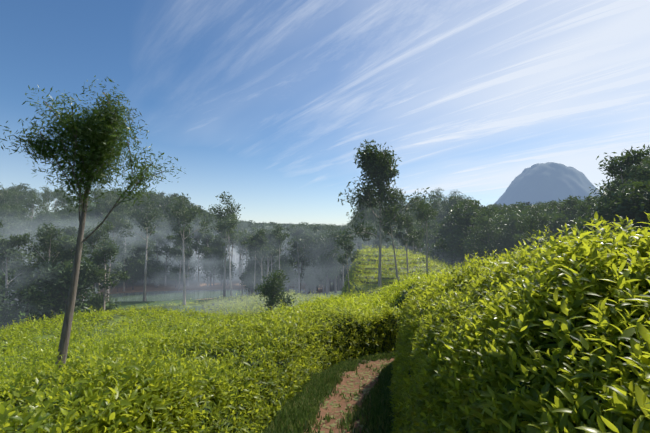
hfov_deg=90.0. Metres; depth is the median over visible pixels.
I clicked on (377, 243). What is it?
broadleaf tree
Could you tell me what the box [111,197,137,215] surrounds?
eucalyptus tree
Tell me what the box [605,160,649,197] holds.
eucalyptus tree
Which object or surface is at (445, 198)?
eucalyptus tree
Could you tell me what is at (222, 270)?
shrub tree
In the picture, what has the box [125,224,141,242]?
eucalyptus tree
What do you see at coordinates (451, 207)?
conifer tree
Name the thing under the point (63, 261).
broadleaf tree
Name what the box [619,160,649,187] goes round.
eucalyptus tree
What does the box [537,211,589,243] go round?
broadleaf tree
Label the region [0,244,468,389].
tea leaves
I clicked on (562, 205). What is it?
broadleaf tree
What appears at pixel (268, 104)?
sky
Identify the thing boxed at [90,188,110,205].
eucalyptus tree
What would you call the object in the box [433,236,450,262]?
conifer tree
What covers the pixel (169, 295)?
lake water
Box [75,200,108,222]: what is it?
eucalyptus tree
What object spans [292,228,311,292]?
eucalyptus tree
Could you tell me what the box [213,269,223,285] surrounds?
shrub tree
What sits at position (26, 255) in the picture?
broadleaf tree
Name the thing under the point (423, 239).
eucalyptus tree
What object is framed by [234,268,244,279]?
shrub tree
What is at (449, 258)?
broadleaf tree
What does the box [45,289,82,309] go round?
shrub tree
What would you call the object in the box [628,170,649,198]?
eucalyptus tree
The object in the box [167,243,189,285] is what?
eucalyptus tree
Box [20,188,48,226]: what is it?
eucalyptus tree
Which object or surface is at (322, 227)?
eucalyptus tree
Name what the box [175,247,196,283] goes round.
broadleaf tree
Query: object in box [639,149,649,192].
eucalyptus tree
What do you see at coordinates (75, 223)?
eucalyptus tree
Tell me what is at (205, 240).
eucalyptus tree
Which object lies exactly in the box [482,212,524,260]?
broadleaf tree
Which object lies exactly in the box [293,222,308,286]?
eucalyptus tree
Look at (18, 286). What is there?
shrub tree
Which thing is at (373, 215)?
eucalyptus tree
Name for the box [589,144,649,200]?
eucalyptus tree
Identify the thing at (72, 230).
eucalyptus tree
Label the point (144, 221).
eucalyptus tree
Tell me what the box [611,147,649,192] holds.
broadleaf tree
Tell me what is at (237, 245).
eucalyptus tree
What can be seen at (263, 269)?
eucalyptus tree
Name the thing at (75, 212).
eucalyptus tree
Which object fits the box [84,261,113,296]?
broadleaf tree
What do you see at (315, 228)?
eucalyptus tree
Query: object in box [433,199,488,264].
broadleaf tree
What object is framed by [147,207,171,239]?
eucalyptus tree
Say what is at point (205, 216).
eucalyptus tree
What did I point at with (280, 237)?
eucalyptus tree
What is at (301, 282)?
shrub tree
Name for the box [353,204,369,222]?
eucalyptus tree
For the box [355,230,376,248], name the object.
eucalyptus tree
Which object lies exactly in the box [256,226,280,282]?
eucalyptus tree
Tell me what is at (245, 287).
shrub tree
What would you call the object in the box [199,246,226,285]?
broadleaf tree
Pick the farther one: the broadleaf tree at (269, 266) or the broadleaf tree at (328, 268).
the broadleaf tree at (269, 266)
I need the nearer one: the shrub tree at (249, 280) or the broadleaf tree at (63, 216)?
the shrub tree at (249, 280)
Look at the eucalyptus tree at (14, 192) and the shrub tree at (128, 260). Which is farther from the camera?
the eucalyptus tree at (14, 192)
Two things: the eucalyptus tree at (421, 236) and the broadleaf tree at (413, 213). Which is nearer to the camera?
the eucalyptus tree at (421, 236)
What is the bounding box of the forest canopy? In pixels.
[26,188,348,225]
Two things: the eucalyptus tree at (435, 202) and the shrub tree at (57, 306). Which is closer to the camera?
the shrub tree at (57, 306)
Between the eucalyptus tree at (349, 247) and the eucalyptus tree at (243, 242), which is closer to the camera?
the eucalyptus tree at (349, 247)
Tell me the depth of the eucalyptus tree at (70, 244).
73.58 m
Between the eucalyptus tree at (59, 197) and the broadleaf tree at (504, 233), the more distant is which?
the eucalyptus tree at (59, 197)
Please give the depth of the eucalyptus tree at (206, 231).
166.48 m
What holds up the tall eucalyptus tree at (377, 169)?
on the ground at (170, 286)
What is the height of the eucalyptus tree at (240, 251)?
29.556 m
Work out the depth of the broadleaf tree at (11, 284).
96.56 m
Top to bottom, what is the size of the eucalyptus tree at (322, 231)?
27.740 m
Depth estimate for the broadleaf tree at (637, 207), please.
31.18 m
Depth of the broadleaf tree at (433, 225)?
166.07 m
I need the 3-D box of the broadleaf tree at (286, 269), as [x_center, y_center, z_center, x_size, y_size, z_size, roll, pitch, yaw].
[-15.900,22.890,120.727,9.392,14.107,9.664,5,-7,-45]
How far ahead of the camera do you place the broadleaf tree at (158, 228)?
175.00 m
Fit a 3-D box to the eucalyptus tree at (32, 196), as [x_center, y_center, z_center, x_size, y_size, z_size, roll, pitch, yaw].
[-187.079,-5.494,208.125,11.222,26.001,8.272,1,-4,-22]
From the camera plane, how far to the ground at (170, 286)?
96.17 m
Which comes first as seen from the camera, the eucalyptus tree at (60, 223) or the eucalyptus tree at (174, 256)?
the eucalyptus tree at (60, 223)
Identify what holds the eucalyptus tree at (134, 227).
on the ground at (170, 286)
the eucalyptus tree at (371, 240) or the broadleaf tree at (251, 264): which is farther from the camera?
the eucalyptus tree at (371, 240)
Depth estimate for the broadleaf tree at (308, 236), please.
128.02 m
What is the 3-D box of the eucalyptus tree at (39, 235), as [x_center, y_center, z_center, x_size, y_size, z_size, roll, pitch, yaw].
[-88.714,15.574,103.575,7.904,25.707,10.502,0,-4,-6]
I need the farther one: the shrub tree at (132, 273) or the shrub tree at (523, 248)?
the shrub tree at (132, 273)
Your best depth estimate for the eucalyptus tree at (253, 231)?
133.50 m
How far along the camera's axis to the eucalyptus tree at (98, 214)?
164.26 m
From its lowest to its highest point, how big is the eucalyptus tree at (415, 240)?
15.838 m
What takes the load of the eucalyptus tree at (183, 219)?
on the ground at (170, 286)
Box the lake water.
[84,288,304,301]
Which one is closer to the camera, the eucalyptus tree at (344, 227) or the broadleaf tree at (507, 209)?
the broadleaf tree at (507, 209)
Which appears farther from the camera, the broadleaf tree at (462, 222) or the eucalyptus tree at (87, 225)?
the eucalyptus tree at (87, 225)
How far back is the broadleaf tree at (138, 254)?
158.73 m
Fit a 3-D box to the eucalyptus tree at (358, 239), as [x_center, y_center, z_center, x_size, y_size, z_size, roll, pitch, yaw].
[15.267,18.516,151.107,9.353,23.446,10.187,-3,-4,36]
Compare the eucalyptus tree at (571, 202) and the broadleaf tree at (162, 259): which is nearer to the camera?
the eucalyptus tree at (571, 202)
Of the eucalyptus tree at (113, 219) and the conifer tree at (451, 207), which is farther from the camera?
the conifer tree at (451, 207)
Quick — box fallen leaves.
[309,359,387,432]
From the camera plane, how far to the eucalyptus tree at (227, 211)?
120.06 m
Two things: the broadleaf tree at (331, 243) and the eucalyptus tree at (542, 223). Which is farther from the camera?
the broadleaf tree at (331, 243)
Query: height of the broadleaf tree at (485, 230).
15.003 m
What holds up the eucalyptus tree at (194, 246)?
on the ground at (170, 286)
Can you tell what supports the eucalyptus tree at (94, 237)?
on the ground at (170, 286)
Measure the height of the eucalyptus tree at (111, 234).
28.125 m
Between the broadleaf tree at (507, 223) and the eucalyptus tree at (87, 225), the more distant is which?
the eucalyptus tree at (87, 225)
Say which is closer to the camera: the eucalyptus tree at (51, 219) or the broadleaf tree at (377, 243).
the eucalyptus tree at (51, 219)
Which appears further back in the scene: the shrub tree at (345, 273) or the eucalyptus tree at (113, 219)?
the shrub tree at (345, 273)
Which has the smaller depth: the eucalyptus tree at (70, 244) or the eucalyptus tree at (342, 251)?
the eucalyptus tree at (70, 244)
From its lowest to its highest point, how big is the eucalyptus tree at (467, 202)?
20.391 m
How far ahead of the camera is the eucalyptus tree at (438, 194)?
248.07 m
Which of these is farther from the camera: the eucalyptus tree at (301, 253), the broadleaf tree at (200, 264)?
the broadleaf tree at (200, 264)
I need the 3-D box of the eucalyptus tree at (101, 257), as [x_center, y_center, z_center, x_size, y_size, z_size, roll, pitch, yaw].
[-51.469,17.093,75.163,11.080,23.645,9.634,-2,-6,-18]
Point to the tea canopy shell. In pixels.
(116, 317)
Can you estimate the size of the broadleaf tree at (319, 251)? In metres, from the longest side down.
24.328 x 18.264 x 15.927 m
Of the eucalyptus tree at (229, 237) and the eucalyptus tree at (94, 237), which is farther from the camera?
the eucalyptus tree at (229, 237)
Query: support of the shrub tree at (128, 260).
on the ground at (170, 286)
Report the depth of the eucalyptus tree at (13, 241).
71.19 m
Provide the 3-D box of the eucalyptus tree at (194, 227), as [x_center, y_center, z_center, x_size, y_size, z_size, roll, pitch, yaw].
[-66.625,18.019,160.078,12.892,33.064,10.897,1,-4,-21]
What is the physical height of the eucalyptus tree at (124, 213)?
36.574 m
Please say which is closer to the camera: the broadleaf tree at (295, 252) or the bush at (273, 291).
the bush at (273, 291)
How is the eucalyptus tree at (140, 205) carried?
on the ground at (170, 286)
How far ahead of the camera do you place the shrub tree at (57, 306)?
72.61 m
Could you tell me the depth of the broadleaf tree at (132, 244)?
156.07 m
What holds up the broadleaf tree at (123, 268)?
on the ground at (170, 286)
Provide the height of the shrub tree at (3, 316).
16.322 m
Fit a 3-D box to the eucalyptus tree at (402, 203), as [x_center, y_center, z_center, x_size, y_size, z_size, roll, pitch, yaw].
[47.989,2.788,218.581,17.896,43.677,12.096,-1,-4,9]
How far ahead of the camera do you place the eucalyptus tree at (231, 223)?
105.64 m
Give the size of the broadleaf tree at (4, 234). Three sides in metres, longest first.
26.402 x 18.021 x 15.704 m
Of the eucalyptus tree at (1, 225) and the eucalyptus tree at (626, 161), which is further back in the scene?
the eucalyptus tree at (1, 225)
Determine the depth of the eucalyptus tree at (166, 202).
191.48 m
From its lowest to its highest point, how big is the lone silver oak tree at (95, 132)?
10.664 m
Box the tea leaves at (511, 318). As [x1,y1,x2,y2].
[0,211,649,432]
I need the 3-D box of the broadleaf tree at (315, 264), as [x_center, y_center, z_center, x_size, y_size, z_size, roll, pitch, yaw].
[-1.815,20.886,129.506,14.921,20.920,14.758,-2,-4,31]
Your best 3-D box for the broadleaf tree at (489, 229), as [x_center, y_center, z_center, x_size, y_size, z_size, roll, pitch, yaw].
[27.599,5.453,55.726,8.639,13.663,9.914,-2,-4,41]
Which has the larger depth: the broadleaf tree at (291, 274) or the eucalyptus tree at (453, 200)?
the eucalyptus tree at (453, 200)
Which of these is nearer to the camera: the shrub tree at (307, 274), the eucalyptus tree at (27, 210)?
the shrub tree at (307, 274)
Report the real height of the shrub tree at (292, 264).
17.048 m
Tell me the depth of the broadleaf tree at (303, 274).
140.96 m
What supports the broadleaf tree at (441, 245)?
on the ground at (170, 286)
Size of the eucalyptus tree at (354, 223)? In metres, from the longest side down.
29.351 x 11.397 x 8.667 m
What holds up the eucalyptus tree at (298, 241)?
on the ground at (170, 286)
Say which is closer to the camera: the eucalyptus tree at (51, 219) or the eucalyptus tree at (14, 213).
the eucalyptus tree at (51, 219)
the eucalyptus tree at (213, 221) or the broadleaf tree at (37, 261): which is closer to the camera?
the broadleaf tree at (37, 261)
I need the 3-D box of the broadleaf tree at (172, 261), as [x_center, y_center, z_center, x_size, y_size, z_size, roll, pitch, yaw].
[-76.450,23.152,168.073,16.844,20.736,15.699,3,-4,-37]
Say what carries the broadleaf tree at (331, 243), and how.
on the ground at (170, 286)
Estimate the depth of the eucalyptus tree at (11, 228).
124.56 m
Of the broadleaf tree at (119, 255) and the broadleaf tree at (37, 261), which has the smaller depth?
the broadleaf tree at (37, 261)
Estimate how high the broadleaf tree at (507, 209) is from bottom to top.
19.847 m
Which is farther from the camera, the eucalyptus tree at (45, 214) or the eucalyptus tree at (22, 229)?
the eucalyptus tree at (45, 214)
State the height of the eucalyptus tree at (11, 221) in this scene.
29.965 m
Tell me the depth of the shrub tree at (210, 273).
158.78 m
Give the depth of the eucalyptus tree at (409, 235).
55.91 m
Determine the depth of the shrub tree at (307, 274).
122.47 m
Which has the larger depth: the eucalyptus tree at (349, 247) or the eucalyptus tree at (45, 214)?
the eucalyptus tree at (45, 214)
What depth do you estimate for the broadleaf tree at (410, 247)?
148.63 m
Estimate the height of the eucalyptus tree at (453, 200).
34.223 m
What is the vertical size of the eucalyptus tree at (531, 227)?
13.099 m
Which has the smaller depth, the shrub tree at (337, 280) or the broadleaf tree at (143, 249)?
the shrub tree at (337, 280)
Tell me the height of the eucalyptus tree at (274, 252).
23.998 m
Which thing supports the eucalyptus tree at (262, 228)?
on the ground at (170, 286)
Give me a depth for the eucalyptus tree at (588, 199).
71.31 m
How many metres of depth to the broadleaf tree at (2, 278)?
92.21 m
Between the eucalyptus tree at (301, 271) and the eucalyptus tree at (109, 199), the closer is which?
the eucalyptus tree at (301, 271)
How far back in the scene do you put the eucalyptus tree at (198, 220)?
170.40 m
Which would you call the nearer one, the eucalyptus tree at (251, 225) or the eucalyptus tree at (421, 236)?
the eucalyptus tree at (421, 236)
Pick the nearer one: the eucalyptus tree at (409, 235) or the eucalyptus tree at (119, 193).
the eucalyptus tree at (409, 235)
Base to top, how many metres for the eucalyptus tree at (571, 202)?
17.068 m
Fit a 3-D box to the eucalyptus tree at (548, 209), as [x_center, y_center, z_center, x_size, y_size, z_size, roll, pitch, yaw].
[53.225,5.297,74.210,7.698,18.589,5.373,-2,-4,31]
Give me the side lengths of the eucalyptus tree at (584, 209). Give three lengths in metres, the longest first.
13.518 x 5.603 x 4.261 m
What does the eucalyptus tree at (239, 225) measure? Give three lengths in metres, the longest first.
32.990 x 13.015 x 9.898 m
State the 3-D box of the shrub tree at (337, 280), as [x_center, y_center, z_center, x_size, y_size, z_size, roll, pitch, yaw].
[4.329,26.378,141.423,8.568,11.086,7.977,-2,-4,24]
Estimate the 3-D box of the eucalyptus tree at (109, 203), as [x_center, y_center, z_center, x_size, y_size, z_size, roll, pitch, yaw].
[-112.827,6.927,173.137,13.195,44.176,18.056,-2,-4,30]
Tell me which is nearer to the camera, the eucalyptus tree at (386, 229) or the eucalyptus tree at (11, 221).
the eucalyptus tree at (386, 229)
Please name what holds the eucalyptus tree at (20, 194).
on the ground at (170, 286)
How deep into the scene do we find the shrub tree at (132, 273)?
151.58 m
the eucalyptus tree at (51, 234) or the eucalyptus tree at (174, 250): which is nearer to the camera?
the eucalyptus tree at (51, 234)
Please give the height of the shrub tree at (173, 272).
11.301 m
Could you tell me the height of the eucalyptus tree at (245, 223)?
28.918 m
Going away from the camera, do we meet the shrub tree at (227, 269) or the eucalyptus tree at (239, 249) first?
the eucalyptus tree at (239, 249)
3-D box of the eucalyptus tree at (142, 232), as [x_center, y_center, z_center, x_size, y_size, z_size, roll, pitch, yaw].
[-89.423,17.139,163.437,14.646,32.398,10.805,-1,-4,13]
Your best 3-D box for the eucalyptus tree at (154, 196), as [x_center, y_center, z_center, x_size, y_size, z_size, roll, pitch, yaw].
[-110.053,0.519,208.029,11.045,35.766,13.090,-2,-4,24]
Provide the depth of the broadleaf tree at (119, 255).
108.87 m
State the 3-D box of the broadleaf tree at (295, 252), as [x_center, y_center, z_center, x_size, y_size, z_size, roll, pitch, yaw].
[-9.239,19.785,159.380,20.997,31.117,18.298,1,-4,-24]
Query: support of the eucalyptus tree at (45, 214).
on the ground at (170, 286)
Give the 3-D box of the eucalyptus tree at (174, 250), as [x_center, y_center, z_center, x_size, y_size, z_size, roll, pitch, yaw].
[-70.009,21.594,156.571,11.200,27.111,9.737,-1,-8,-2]
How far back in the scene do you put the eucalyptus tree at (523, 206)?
79.95 m
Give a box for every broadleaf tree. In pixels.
[0,227,11,238]
[0,246,28,302]
[5,234,68,295]
[7,263,32,304]
[12,257,109,322]
[16,246,40,262]
[22,224,63,265]
[26,233,106,291]
[33,208,59,230]
[53,202,94,221]
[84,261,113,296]
[85,234,136,301]
[111,264,128,291]
[122,234,153,287]
[127,234,163,282]
[132,241,155,262]
[133,254,163,284]
[149,221,173,272]
[153,250,168,266]
[161,246,194,280]
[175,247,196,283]
[195,257,212,282]
[197,234,228,252]
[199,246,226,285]
[238,254,268,294]
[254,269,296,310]
[263,257,274,272]
[269,259,292,290]
[273,258,300,291]
[281,235,294,257]
[285,227,312,288]
[291,226,326,293]
[300,264,319,292]
[305,246,329,292]
[306,231,347,292]
[311,248,339,293]
[312,225,349,292]
[318,260,340,292]
[328,248,349,290]
[357,219,373,244]
[362,227,384,248]
[381,237,404,251]
[402,228,430,254]
[405,207,434,223]
[416,217,463,265]
[419,229,441,260]
[422,221,437,258]
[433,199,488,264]
[435,242,454,260]
[444,201,497,261]
[456,209,512,261]
[463,210,506,259]
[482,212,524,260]
[483,203,516,258]
[483,210,544,257]
[503,205,554,234]
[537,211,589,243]
[539,196,587,236]
[567,180,649,237]
[567,205,628,238]
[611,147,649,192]
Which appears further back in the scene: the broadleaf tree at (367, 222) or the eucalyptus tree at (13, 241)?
the broadleaf tree at (367, 222)
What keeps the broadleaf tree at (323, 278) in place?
on the ground at (170, 286)
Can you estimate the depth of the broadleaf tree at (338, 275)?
126.46 m
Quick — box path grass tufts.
[256,350,400,432]
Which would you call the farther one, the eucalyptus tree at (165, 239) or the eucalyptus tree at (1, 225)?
the eucalyptus tree at (165, 239)
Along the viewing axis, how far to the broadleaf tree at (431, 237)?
137.99 m
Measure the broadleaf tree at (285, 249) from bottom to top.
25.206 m
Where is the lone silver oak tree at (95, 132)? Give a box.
[0,75,185,369]
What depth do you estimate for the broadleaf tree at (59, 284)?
69.66 m
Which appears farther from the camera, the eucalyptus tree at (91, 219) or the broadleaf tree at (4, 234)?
the eucalyptus tree at (91, 219)
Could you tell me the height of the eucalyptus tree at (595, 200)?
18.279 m
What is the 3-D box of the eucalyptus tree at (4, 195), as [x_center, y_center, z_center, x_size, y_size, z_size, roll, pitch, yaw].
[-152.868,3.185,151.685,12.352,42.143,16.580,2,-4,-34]
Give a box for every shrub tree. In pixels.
[0,284,30,328]
[5,278,57,324]
[25,294,66,321]
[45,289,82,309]
[84,292,121,313]
[110,250,141,290]
[126,260,143,289]
[148,258,168,287]
[167,266,187,286]
[176,258,198,285]
[193,249,220,286]
[213,259,228,285]
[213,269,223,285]
[223,259,236,285]
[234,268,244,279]
[239,269,260,293]
[241,267,264,295]
[272,255,304,291]
[296,272,318,293]
[302,264,322,293]
[332,271,340,289]
[340,268,348,281]
[510,240,541,256]
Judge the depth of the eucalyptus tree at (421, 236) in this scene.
106.85 m
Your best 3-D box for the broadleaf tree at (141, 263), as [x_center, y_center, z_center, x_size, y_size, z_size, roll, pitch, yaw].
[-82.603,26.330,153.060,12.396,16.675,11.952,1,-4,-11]
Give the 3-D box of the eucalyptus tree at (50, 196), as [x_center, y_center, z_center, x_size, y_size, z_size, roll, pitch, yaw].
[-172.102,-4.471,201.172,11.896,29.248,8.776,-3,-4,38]
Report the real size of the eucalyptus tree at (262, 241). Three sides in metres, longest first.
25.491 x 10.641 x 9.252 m
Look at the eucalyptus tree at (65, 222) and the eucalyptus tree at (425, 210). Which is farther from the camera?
the eucalyptus tree at (65, 222)
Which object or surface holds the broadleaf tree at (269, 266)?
on the ground at (170, 286)
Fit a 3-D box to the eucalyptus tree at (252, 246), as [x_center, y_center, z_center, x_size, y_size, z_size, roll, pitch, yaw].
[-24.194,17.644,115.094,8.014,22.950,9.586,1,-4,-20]
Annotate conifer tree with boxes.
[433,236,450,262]
[446,197,461,213]
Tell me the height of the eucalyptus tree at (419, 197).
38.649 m
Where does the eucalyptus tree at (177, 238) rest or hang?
on the ground at (170, 286)
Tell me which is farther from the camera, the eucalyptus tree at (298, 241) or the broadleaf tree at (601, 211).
the eucalyptus tree at (298, 241)
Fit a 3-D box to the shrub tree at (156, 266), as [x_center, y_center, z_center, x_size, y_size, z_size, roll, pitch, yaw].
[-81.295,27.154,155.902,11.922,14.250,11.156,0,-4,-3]
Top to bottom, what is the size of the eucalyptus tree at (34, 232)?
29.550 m
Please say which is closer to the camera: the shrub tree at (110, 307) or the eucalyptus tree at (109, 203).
the shrub tree at (110, 307)
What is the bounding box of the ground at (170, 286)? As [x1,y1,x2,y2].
[3,196,464,432]
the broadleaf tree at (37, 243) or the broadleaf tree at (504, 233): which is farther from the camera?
the broadleaf tree at (37, 243)
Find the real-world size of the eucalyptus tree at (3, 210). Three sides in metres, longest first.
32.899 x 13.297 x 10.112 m
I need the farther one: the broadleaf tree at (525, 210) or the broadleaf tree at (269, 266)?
the broadleaf tree at (269, 266)
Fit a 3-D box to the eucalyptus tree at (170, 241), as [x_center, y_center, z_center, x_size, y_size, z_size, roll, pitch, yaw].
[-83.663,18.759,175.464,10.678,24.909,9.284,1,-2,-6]
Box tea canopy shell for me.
[0,251,649,432]
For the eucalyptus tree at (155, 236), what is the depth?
159.05 m
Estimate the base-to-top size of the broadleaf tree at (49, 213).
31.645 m
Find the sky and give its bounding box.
[0,0,649,225]
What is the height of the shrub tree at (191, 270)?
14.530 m
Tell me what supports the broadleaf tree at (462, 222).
on the ground at (170, 286)
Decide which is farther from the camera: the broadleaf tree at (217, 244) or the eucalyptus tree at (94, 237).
the broadleaf tree at (217, 244)
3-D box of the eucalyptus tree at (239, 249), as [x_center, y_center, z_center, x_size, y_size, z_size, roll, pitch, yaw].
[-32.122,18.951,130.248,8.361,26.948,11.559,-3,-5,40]
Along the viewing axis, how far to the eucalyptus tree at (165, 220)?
188.44 m
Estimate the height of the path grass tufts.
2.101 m
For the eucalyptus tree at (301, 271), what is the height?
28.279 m
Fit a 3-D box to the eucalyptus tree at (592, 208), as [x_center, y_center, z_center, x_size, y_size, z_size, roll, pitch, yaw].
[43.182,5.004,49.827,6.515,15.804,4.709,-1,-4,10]
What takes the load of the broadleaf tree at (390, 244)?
on the ground at (170, 286)
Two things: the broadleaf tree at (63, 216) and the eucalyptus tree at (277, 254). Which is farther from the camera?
the broadleaf tree at (63, 216)
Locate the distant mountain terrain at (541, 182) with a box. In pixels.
[494,162,602,205]
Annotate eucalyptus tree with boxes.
[0,182,19,205]
[0,203,26,230]
[0,204,12,229]
[0,216,19,234]
[0,220,8,259]
[0,234,38,327]
[1,221,33,235]
[2,187,24,206]
[5,222,32,299]
[9,183,29,204]
[16,207,32,228]
[17,221,67,315]
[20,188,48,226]
[23,188,42,219]
[23,224,57,245]
[28,215,60,238]
[29,209,56,227]
[31,225,57,290]
[39,185,55,212]
[41,233,91,278]
[49,189,77,213]
[49,219,76,229]
[53,222,66,228]
[55,226,86,259]
[63,203,87,221]
[68,215,87,228]
[73,221,96,291]
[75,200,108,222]
[83,221,116,295]
[84,239,129,311]
[86,205,108,227]
[86,216,103,232]
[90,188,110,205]
[94,189,135,214]
[96,192,124,211]
[100,211,132,298]
[103,230,124,300]
[111,187,129,198]
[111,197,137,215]
[112,208,130,280]
[117,198,163,300]
[118,215,147,291]
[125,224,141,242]
[132,195,149,215]
[134,219,156,282]
[142,190,164,208]
[144,230,168,285]
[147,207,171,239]
[151,233,173,285]
[152,212,171,229]
[156,196,174,216]
[161,192,216,304]
[164,229,176,271]
[165,226,193,277]
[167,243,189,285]
[170,241,192,288]
[179,221,203,285]
[189,227,210,285]
[191,215,208,279]
[193,220,218,281]
[198,231,218,286]
[200,191,244,296]
[200,212,215,229]
[205,212,217,232]
[214,213,248,295]
[220,230,235,249]
[230,225,250,284]
[231,228,248,281]
[233,220,243,268]
[233,230,251,295]
[237,232,255,295]
[241,221,255,266]
[244,220,254,232]
[244,226,258,258]
[245,235,264,292]
[249,229,273,294]
[249,249,267,294]
[254,226,283,275]
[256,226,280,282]
[264,237,285,275]
[269,224,296,271]
[288,226,311,292]
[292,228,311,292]
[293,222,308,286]
[297,234,305,293]
[308,224,319,234]
[315,229,326,289]
[317,223,332,232]
[327,230,354,290]
[333,139,434,288]
[336,240,359,289]
[338,225,352,288]
[347,219,362,233]
[351,231,366,252]
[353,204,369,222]
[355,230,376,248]
[367,201,382,222]
[376,206,410,280]
[386,188,407,211]
[393,212,417,272]
[407,230,423,253]
[408,195,425,208]
[412,227,423,254]
[414,199,440,277]
[417,228,430,254]
[428,187,446,207]
[429,198,443,222]
[440,189,459,213]
[442,195,459,208]
[446,199,477,263]
[512,212,553,251]
[513,205,546,248]
[515,201,534,211]
[544,200,560,216]
[553,195,587,228]
[573,200,606,225]
[579,199,604,215]
[582,196,597,205]
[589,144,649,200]
[590,195,609,210]
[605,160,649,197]
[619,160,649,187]
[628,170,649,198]
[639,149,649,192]

